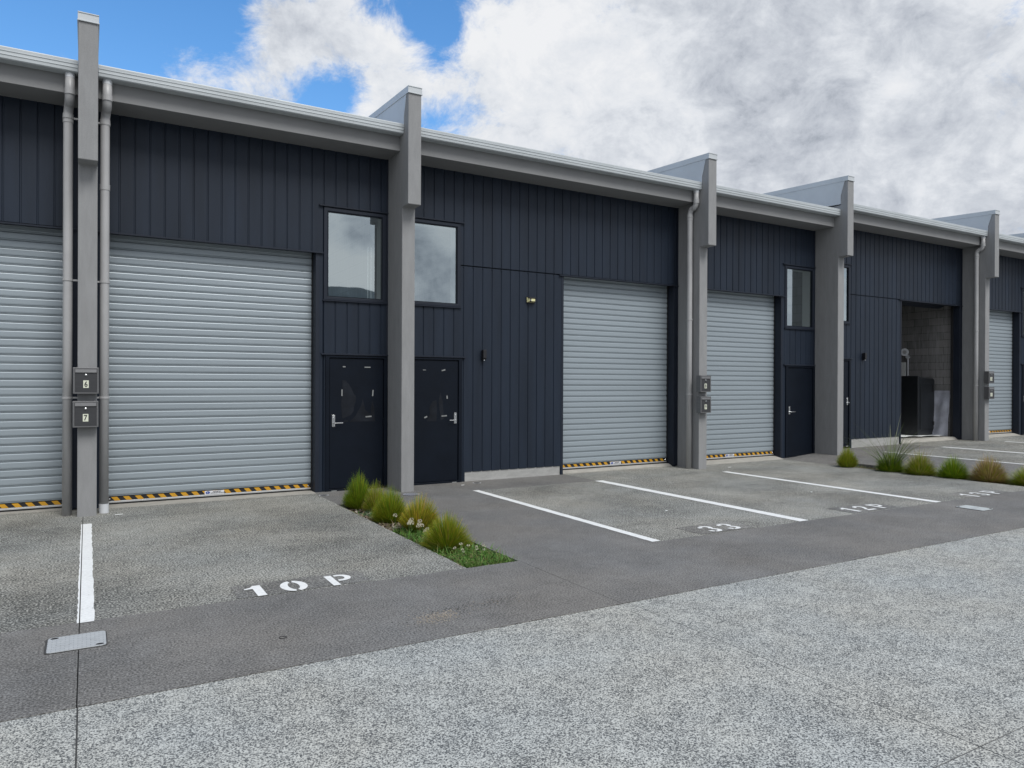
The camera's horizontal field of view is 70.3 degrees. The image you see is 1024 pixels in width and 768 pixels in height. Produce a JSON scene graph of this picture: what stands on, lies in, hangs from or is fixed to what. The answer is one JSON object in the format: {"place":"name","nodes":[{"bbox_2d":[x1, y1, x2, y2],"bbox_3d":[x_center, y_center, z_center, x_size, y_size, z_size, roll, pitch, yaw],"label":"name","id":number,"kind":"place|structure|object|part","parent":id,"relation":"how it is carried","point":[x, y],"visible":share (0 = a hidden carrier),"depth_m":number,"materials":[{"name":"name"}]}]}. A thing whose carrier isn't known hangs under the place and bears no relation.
{"place":"outdoors","nodes":[
{"label":"outdoors","id":0,"kind":"place"},
{"bbox_2d":[0,45,77,515],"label":"warehouse unit","id":1,"kind":"structure","parent":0,"point":[38,243],"depth_m":8.86,"materials":[{"name":"metal"}]},
{"bbox_3d":[-6.682,-0.201,8.504,2.565,3.499,0.052,0,0,-30],"label":"roller door","id":2,"kind":"part","parent":1,"relation":"part of","materials":[{"name":"metal"}]},
{"bbox_2d":[97,65,403,513],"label":"warehouse unit","id":3,"kind":"structure","parent":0,"point":[240,324],"depth_m":10.04,"materials":[{"name":"metal"}]},
{"bbox_3d":[-4.085,-0.192,10.021,2.650,3.499,0.052,0,0,-30],"label":"roller door","id":4,"kind":"part","parent":3,"relation":"part of","materials":[{"name":"metal"}]},
{"bbox_2d":[323,207,385,302],"bbox_3d":[-2.392,-1.901,10.929,0.950,1.345,0.278,0,0,-30],"label":"window","id":5,"kind":"structure","parent":3,"relation":"in","point":[354,241],"depth_m":10.83,"materials":[{"name":"glass"}]},
{"bbox_3d":[-2.314,0.592,10.841,0.954,2.020,0.147,0,0,-30],"label":"door","id":6,"kind":"part","parent":3,"relation":"part of","materials":[{"name":"paint"}]},
{"bbox_2d":[344,507,505,565],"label":"bark mulch","id":7,"kind":"object","parent":0,"point":[379,523],"visible":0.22,"depth_m":8.39,"materials":[{"name":"brown wood"}]},
{"bbox_2d":[341,469,374,510],"bbox_3d":[-1.989,1.374,9.425,0.474,0.595,0.481,0,0,-30],"label":"grass tussock","id":8,"kind":"object","parent":7,"relation":"on","point":[355,497],"depth_m":9.34,"materials":[{"name":"green plant"}]},
{"bbox_2d":[361,479,384,511],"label":"grass tussock","id":9,"kind":"object","parent":7,"relation":"on","point":[370,502],"depth_m":9.14,"materials":[{"name":"green plant"}]},
{"bbox_2d":[370,483,409,524],"bbox_3d":[-1.431,1.417,8.570,0.534,0.534,0.543,0,0,-30],"label":"grass tussock","id":10,"kind":"object","parent":7,"relation":"on","point":[386,508],"depth_m":8.48,"materials":[{"name":"green plant"}]},
{"bbox_2d":[397,493,439,533],"bbox_3d":[-1.009,1.447,8.013,0.526,0.524,0.534,0,0,-30],"label":"grass tussock","id":11,"kind":"object","parent":7,"relation":"on","point":[426,515],"depth_m":7.93,"materials":[{"name":"green plant"}]},
{"bbox_2d":[340,504,517,567],"bbox_3d":[-1.072,1.580,7.966,0.708,0.160,3.782,0,0,-30],"label":"ground cover","id":12,"kind":"object","parent":7,"relation":"on","point":[474,560],"visible":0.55,"depth_m":6.84,"materials":[{"name":"green plant"}]},
{"bbox_2d":[419,511,473,554],"bbox_3d":[-0.646,1.468,7.178,0.611,0.484,0.612,0,0,-30],"label":"grass tussock","id":13,"kind":"object","parent":7,"relation":"on","point":[451,533],"depth_m":7.10,"materials":[{"name":"green plant"}]},
{"bbox_2d":[315,474,656,561],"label":"path","id":14,"kind":"structure","parent":0,"point":[514,530],"depth_m":8.39,"materials":[{"name":"concrete"}]},
{"bbox_2d":[403,493,418,495],"bbox_3d":[-1.434,1.584,10.365,0.240,0.026,0.240,0,0,-30],"label":"drain grate","id":15,"kind":"object","parent":14,"relation":"in","point":[410,494],"visible":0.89,"depth_m":10.34,"materials":[{"name":"grey metal"}]},
{"bbox_2d":[0,528,1023,767],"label":"yard","id":16,"kind":"structure","parent":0,"point":[930,636],"depth_m":3.75,"materials":[{"name":"grey concrete"}]},
{"bbox_2d":[75,707,77,767],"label":"joint","id":17,"kind":"object","parent":16,"relation":"in","point":[76,739],"visible":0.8,"depth_m":3.27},
{"bbox_2d":[632,604,976,745],"bbox_3d":[1.462,1.627,4.270,0.008,0.044,2.410,0,0,-30],"label":"joint","id":18,"kind":"object","parent":16,"relation":"in","point":[820,681],"visible":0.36,"depth_m":3.90,"materials":[{"name":"grey concrete"}]},
{"bbox_2d":[934,726,1023,767],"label":"joint","id":19,"kind":"object","parent":16,"relation":"in","point":[978,747],"depth_m":3.21,"materials":[{"name":"grey concrete"}]},
{"bbox_2d":[0,490,1023,721],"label":"pavement","id":20,"kind":"structure","parent":0,"point":[141,654],"depth_m":5.20,"materials":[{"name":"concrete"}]},
{"bbox_2d":[44,631,107,654],"bbox_3d":[-2.663,1.581,4.447,0.328,0.020,0.297,0,0,-30],"label":"utility cover","id":21,"kind":"object","parent":20,"relation":"on","point":[78,642],"visible":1,"depth_m":4.43,"materials":[{"name":"grey metal"}]},
{"bbox_2d":[77,626,79,706],"bbox_3d":[-2.501,1.608,4.200,0.005,0.048,1.450,0,0,-30],"label":"joint","id":22,"kind":"object","parent":20,"relation":"in","point":[78,673],"visible":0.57,"depth_m":3.99,"materials":[{"name":"black"}]},
{"bbox_2d":[392,586,543,626],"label":"spilt sand","id":23,"kind":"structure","parent":20,"relation":"on","point":[449,613],"depth_m":5.01,"materials":[{"name":"grey sand"}]},
{"bbox_2d":[956,505,993,510],"bbox_3d":[5.989,1.610,9.421,0.278,0.020,0.352,0,0,-30],"label":"utility cover","id":24,"kind":"object","parent":20,"relation":"on","point":[975,508],"visible":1,"depth_m":9.38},
{"bbox_2d":[0,435,1023,632],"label":"forecourt","id":25,"kind":"structure","parent":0,"point":[152,558],"depth_m":8.01,"materials":[{"name":"grey concrete"}]},
{"bbox_2d":[80,532,82,609],"bbox_3d":[-3.975,1.598,6.725,0.005,0.048,4.387,0,0,-30],"label":"joint","id":26,"kind":"object","parent":25,"relation":"in","point":[81,573],"visible":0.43,"depth_m":6.11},
{"bbox_2d":[76,524,94,622],"bbox_3d":[-3.789,1.569,6.471,0.109,0.001,3.835,0,0,-30],"label":"parking line","id":27,"kind":"object","parent":25,"relation":"on","point":[87,612],"visible":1,"depth_m":5.85,"materials":[{"name":"paint"}]},
{"bbox_2d":[230,570,370,597],"bbox_3d":[-1.666,1.581,5.759,1.042,0.001,0.379,0,0,-30],"label":"repainted patch","id":28,"kind":"object","parent":25,"relation":"on","point":[274,587],"visible":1,"depth_m":5.76,"materials":[{"name":"grey paint"}]},
{"bbox_2d":[244,575,350,595],"bbox_3d":[-1.657,1.576,5.712,0.828,0.001,0.300,0,0,-30],"label":"bay number","id":29,"kind":"object","parent":28,"relation":"on","point":[258,590],"visible":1,"depth_m":5.69,"materials":[{"name":"paint"}]},
{"bbox_2d":[473,490,659,541],"bbox_3d":[0.461,1.583,9.072,0.113,0.001,3.968,0,0,-30],"label":"parking line","id":30,"kind":"object","parent":25,"relation":"on","point":[585,521],"visible":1,"depth_m":8.57,"materials":[{"name":"paint"}]},
{"bbox_2d":[598,480,805,520],"bbox_3d":[2.417,1.589,10.205,0.163,0.001,3.963,0,0,-30],"label":"parking line","id":31,"kind":"object","parent":25,"relation":"on","point":[727,505],"visible":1,"depth_m":9.77,"materials":[{"name":"paint"}]},
{"bbox_2d":[677,521,753,533],"bbox_3d":[2.263,1.593,8.080,0.850,0.001,0.422,0,0,-30],"label":"repainted patch","id":32,"kind":"object","parent":25,"relation":"on","point":[695,529],"visible":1,"depth_m":8.07,"materials":[{"name":"white paint"}]},
{"bbox_2d":[697,524,740,530],"bbox_3d":[2.293,1.589,8.053,0.462,0.001,0.295,0,0,-30],"label":"bay number","id":33,"kind":"object","parent":32,"relation":"on","point":[737,527],"visible":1,"depth_m":8.06,"materials":[{"name":"paint"}]},
{"bbox_2d":[724,471,940,501],"bbox_3d":[4.830,1.597,11.555,0.143,0.001,3.855,0,0,-30],"label":"parking line","id":34,"kind":"object","parent":25,"relation":"on","point":[836,487],"visible":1,"depth_m":11.23,"materials":[{"name":"paint"}]},
{"bbox_2d":[825,503,896,512],"bbox_3d":[4.546,1.601,9.408,0.970,0.001,0.411,0,0,-30],"label":"repainted patch","id":35,"kind":"object","parent":25,"relation":"on","point":[860,509],"visible":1,"depth_m":9.36,"materials":[{"name":"white paint"}]},
{"bbox_2d":[841,504,884,510],"bbox_3d":[4.551,1.596,9.386,0.754,0.001,0.280,0,0,-30],"label":"bay number","id":36,"kind":"object","parent":35,"relation":"on","point":[864,507],"visible":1,"depth_m":9.40,"materials":[{"name":"paint"}]},
{"bbox_2d":[901,210,999,440],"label":"fin wall","id":37,"kind":"structure","parent":25,"relation":"on","point":[926,338],"depth_m":18.98,"materials":[{"name":"paint"}]},
{"bbox_2d":[901,362,905,375],"bbox_3d":[10.924,-0.372,20.516,0.035,0.470,0.380,0,0,-30],"label":"meter board","id":38,"kind":"object","parent":37,"relation":"attached to","point":[903,368],"visible":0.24,"depth_m":20.39,"materials":[{"name":"grey metal"}]},
{"bbox_2d":[901,349,909,375],"bbox_3d":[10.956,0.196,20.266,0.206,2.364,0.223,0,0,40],"label":"wall horn","id":39,"kind":"object","parent":37,"relation":"attached to","point":[904,352],"depth_m":20.23,"materials":[{"name":"plastic"}]},
{"bbox_2d":[984,371,993,382],"bbox_3d":[12.175,-0.171,18.556,0.264,0.305,0.125,0,0,-30],"label":"letterbox","id":40,"kind":"object","parent":37,"relation":"attached to","point":[988,376],"visible":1,"depth_m":18.50,"materials":[{"name":"silver metal"}]},
{"bbox_2d":[984,387,993,398],"bbox_3d":[12.182,0.229,18.561,0.264,0.305,0.125,0,0,-30],"label":"letterbox","id":41,"kind":"object","parent":37,"relation":"attached to","point":[988,392],"visible":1,"depth_m":18.50,"materials":[{"name":"silver metal"}]},
{"bbox_2d":[894,452,1019,463],"bbox_3d":[9.098,1.482,14.119,0.108,0.001,3.960,0,0,-30],"label":"parking line","id":42,"kind":"object","parent":25,"relation":"on","point":[962,458],"visible":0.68,"depth_m":14.27,"materials":[{"name":"paint"}]},
{"bbox_2d":[948,489,1007,497],"bbox_3d":[6.875,1.609,10.727,1.122,0.001,0.403,0,0,-30],"label":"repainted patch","id":43,"kind":"object","parent":25,"relation":"on","point":[975,492],"visible":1,"depth_m":10.69,"materials":[{"name":"white paint"}]},
{"bbox_2d":[960,491,999,496],"bbox_3d":[6.856,1.604,10.639,0.779,0.001,0.280,0,0,-30],"label":"bay number","id":44,"kind":"object","parent":43,"relation":"on","point":[979,493],"visible":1,"depth_m":10.65,"materials":[{"name":"paint"}]},
{"bbox_2d":[947,447,1019,452],"bbox_3d":[11.039,1.472,15.247,0.158,0.001,3.950,0,0,-30],"label":"parking line","id":45,"kind":"object","parent":25,"relation":"on","point":[980,449],"visible":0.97,"depth_m":16.18,"materials":[{"name":"paint"}]},
{"bbox_2d":[0,0,1023,234],"label":"sky","id":46,"kind":"structure","parent":0,"point":[920,102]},
{"bbox_2d":[706,185,840,464],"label":"warehouse unit","id":47,"kind":"structure","parent":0,"point":[760,335],"depth_m":15.34,"materials":[{"name":"metal"}]},
{"bbox_3d":[4.508,-0.206,15.038,2.650,3.499,0.052,0,0,-30],"label":"roller door","id":48,"kind":"part","parent":47,"relation":"part of","materials":[{"name":"metal"}]},
{"bbox_2d":[776,265,813,329],"bbox_3d":[6.200,-1.872,15.947,0.950,1.345,0.278,0,0,-30],"label":"window","id":49,"kind":"structure","parent":47,"relation":"in","point":[799,281],"depth_m":15.86,"materials":[{"name":"glass"}]},
{"bbox_3d":[6.278,0.621,15.858,0.954,2.020,0.147,0,0,-30],"label":"door","id":50,"kind":"part","parent":47,"relation":"part of","materials":[{"name":"paint"}]},
{"bbox_2d":[783,435,1023,482],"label":"concrete driveway","id":51,"kind":"structure","parent":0,"point":[862,460],"depth_m":14.94,"materials":[{"name":"concrete"}]},
{"bbox_2d":[764,175,854,454],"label":"fin wall","id":52,"kind":"structure","parent":51,"relation":"on","point":[833,247],"depth_m":15.76,"materials":[{"name":"paint"}]},
{"bbox_2d":[994,233,1023,430],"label":"fin wall","id":53,"kind":"structure","parent":51,"relation":"on","point":[1021,235],"depth_m":21.55,"materials":[{"name":"paint"}]},
{"bbox_2d":[843,204,987,447],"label":"warehouse unit","id":54,"kind":"structure","parent":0,"point":[895,263],"depth_m":17.44,"materials":[{"name":"metal"}]},
{"bbox_3d":[7.367,0.444,16.493,0.954,2.020,0.147,0,0,-30],"label":"door","id":55,"kind":"part","parent":54,"relation":"part of","materials":[{"name":"paint"}]},
{"bbox_2d":[844,265,849,323],"bbox_3d":[7.289,-2.054,16.582,0.950,1.335,0.278,0,0,-30],"label":"window","id":56,"kind":"structure","parent":54,"relation":"in","point":[846,267],"depth_m":16.68,"materials":[{"name":"glass"}]},
{"bbox_2d":[862,353,866,360],"bbox_3d":[8.204,-0.634,16.931,0.076,0.179,0.084,0,0,-30],"label":"wall light","id":57,"kind":"object","parent":54,"relation":"attached to","point":[864,356],"visible":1,"depth_m":16.90,"materials":[{"name":"black metal"}]},
{"bbox_2d":[901,434,941,436],"bbox_3d":[10.336,1.359,19.277,2.100,0.020,1.100,0,0,-30],"label":"drop cloth","id":58,"kind":"object","parent":54,"relation":"in","point":[902,435],"visible":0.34,"depth_m":19.27,"materials":[{"name":"white fabric"}]},
{"bbox_2d":[901,376,933,434],"bbox_3d":[10.832,0.571,19.750,0.770,1.575,0.917,0,0,-30],"label":"storage cabinet","id":59,"kind":"object","parent":58,"relation":"on","point":[917,403],"visible":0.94,"depth_m":19.37,"materials":[{"name":"black plastic"}]},
{"bbox_3d":[11.066,0.593,19.390,0.610,1.235,0.013,0,0,-30],"label":"door panel","id":60,"kind":"part","parent":59,"relation":"part of","materials":[{"name":"black plastic"}]},
{"bbox_2d":[932,391,949,435],"bbox_3d":[11.450,0.778,19.416,0.175,1.200,0.440,0,0,-30],"label":"plastic sheet","id":61,"kind":"object","parent":58,"relation":"on","point":[941,405],"visible":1,"depth_m":19.39,"materials":[{"name":"grey plastic"}]},
{"bbox_3d":[10.317,-2.257,18.869,2.565,0.480,0.480,0,0,-30],"label":"roller door","id":62,"kind":"part","parent":54,"relation":"part of","materials":[{"name":"black metal"}]},
{"bbox_2d":[989,233,1023,437],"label":"warehouse unit","id":63,"kind":"structure","parent":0,"point":[1006,346],"depth_m":20.43,"materials":[{"name":"metal"}]},
{"bbox_3d":[13.101,-0.358,20.055,2.650,3.499,0.052,0,0,-30],"label":"roller door","id":64,"kind":"part","parent":63,"relation":"part of","materials":[{"name":"metal"}]},
{"bbox_2d":[1013,289,1023,335],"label":"window","id":65,"kind":"structure","parent":63,"relation":"in","point":[1022,314],"depth_m":20.62,"materials":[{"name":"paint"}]},
{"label":"door","id":66,"kind":"part","parent":63,"relation":"part of","materials":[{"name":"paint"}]},
{"label":"ground","id":67,"kind":"structure","parent":0,"visible":0},
{"bbox_2d":[77,11,99,516],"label":"fin wall","id":68,"kind":"structure","parent":67,"relation":"on","point":[88,25],"depth_m":8.56,"materials":[{"name":"paint"}]},
{"bbox_2d":[72,401,98,427],"bbox_3d":[-5.000,0.352,8.529,0.264,0.305,0.125,0,0,-30],"label":"letterbox","id":69,"kind":"object","parent":68,"relation":"attached to","point":[85,413],"visible":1,"depth_m":8.48,"materials":[{"name":"silver metal"}]},
{"bbox_2d":[73,367,98,393],"bbox_3d":[-4.996,-0.040,8.530,0.264,0.305,0.125,0,0,-30],"label":"letterbox","id":70,"kind":"object","parent":68,"relation":"attached to","point":[85,380],"visible":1,"depth_m":8.48,"materials":[{"name":"silver metal"}]},
{"bbox_2d":[314,85,422,491],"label":"fin wall","id":71,"kind":"structure","parent":67,"relation":"on","point":[403,106],"depth_m":10.65,"materials":[{"name":"paint"}]},
{"bbox_2d":[414,127,701,484],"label":"warehouse unit","id":72,"kind":"structure","parent":67,"relation":"on","point":[576,371],"depth_m":12.45,"materials":[{"name":"metal"}]},
{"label":"door","id":73,"kind":"part","parent":72,"relation":"part of","materials":[{"name":"paint"}]},
{"bbox_2d":[415,218,460,306],"bbox_3d":[-1.304,-1.902,11.565,0.950,1.335,0.278,0,0,-30],"label":"window","id":74,"kind":"structure","parent":72,"relation":"in","point":[437,244],"depth_m":11.51,"materials":[{"name":"glass"}]},
{"bbox_2d":[481,350,486,360],"bbox_3d":[-0.459,-0.467,11.874,0.076,0.179,0.084,0,0,-30],"label":"wall light","id":75,"kind":"object","parent":72,"relation":"attached to","point":[483,354],"visible":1,"depth_m":11.85,"materials":[{"name":"black metal"}]},
{"bbox_2d":[526,297,535,302],"bbox_3d":[0.331,-1.426,12.332,0.170,0.105,0.080,0,0,-30],"label":"solar floodlight","id":76,"kind":"object","parent":72,"relation":"attached to","point":[530,299],"visible":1,"depth_m":12.30,"materials":[{"name":"silver plastic"}]},
{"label":"roller door","id":77,"kind":"part","parent":72,"relation":"part of","materials":[{"name":"metal"}]},
{"bbox_2d":[447,153,717,468],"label":"fin wall","id":78,"kind":"structure","parent":67,"relation":"on","point":[702,168],"depth_m":13.65,"materials":[{"name":"paint"}]},
{"bbox_2d":[696,396,710,412],"bbox_3d":[3.567,0.382,13.532,0.264,0.305,0.125,0,0,-30],"label":"letterbox","id":79,"kind":"object","parent":78,"relation":"attached to","point":[703,404],"visible":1,"depth_m":13.48,"materials":[{"name":"silver metal"}]},
{"bbox_2d":[696,375,710,391],"bbox_3d":[3.564,-0.005,13.529,0.264,0.305,0.125,0,0,-30],"label":"letterbox","id":80,"kind":"object","parent":78,"relation":"attached to","point":[703,383],"visible":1,"depth_m":13.48,"materials":[{"name":"silver metal"}]},
{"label":"soil","id":81,"kind":"structure","parent":67,"relation":"on","visible":0},
{"bbox_2d":[836,446,858,467],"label":"grass tussock","id":82,"kind":"object","parent":81,"relation":"on","point":[846,459],"depth_m":13.97,"materials":[{"name":"green plant"}]},
{"bbox_2d":[846,416,944,472],"bbox_3d":[6.971,1.130,13.434,1.853,1.144,2.002,0,0,-30],"label":"grass tussock","id":83,"kind":"object","parent":81,"relation":"on","point":[891,461],"depth_m":13.33,"materials":[{"name":"green plant"}]},
{"bbox_2d":[901,440,937,475],"bbox_3d":[7.261,1.354,12.979,0.673,0.746,0.713,0,0,-30],"label":"grass tussock","id":84,"kind":"object","parent":81,"relation":"on","point":[915,466],"depth_m":12.87,"materials":[{"name":"green plant"}]},
{"bbox_2d":[935,453,971,479],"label":"grass tussock","id":85,"kind":"object","parent":81,"relation":"on","point":[953,470],"depth_m":12.43,"materials":[{"name":"green plant"}]},
{"bbox_2d":[968,454,1011,483],"bbox_3d":[7.961,1.434,12.134,0.714,0.613,0.714,0,0,-30],"label":"grass tussock","id":86,"kind":"object","parent":81,"relation":"on","point":[989,472],"depth_m":12.04,"materials":[{"name":"plant"}]},
{"bbox_2d":[1003,465,1023,485],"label":"grass tussock","id":87,"kind":"object","parent":81,"relation":"on","point":[1019,480],"depth_m":11.76,"materials":[{"name":"green plant"}]}
]}

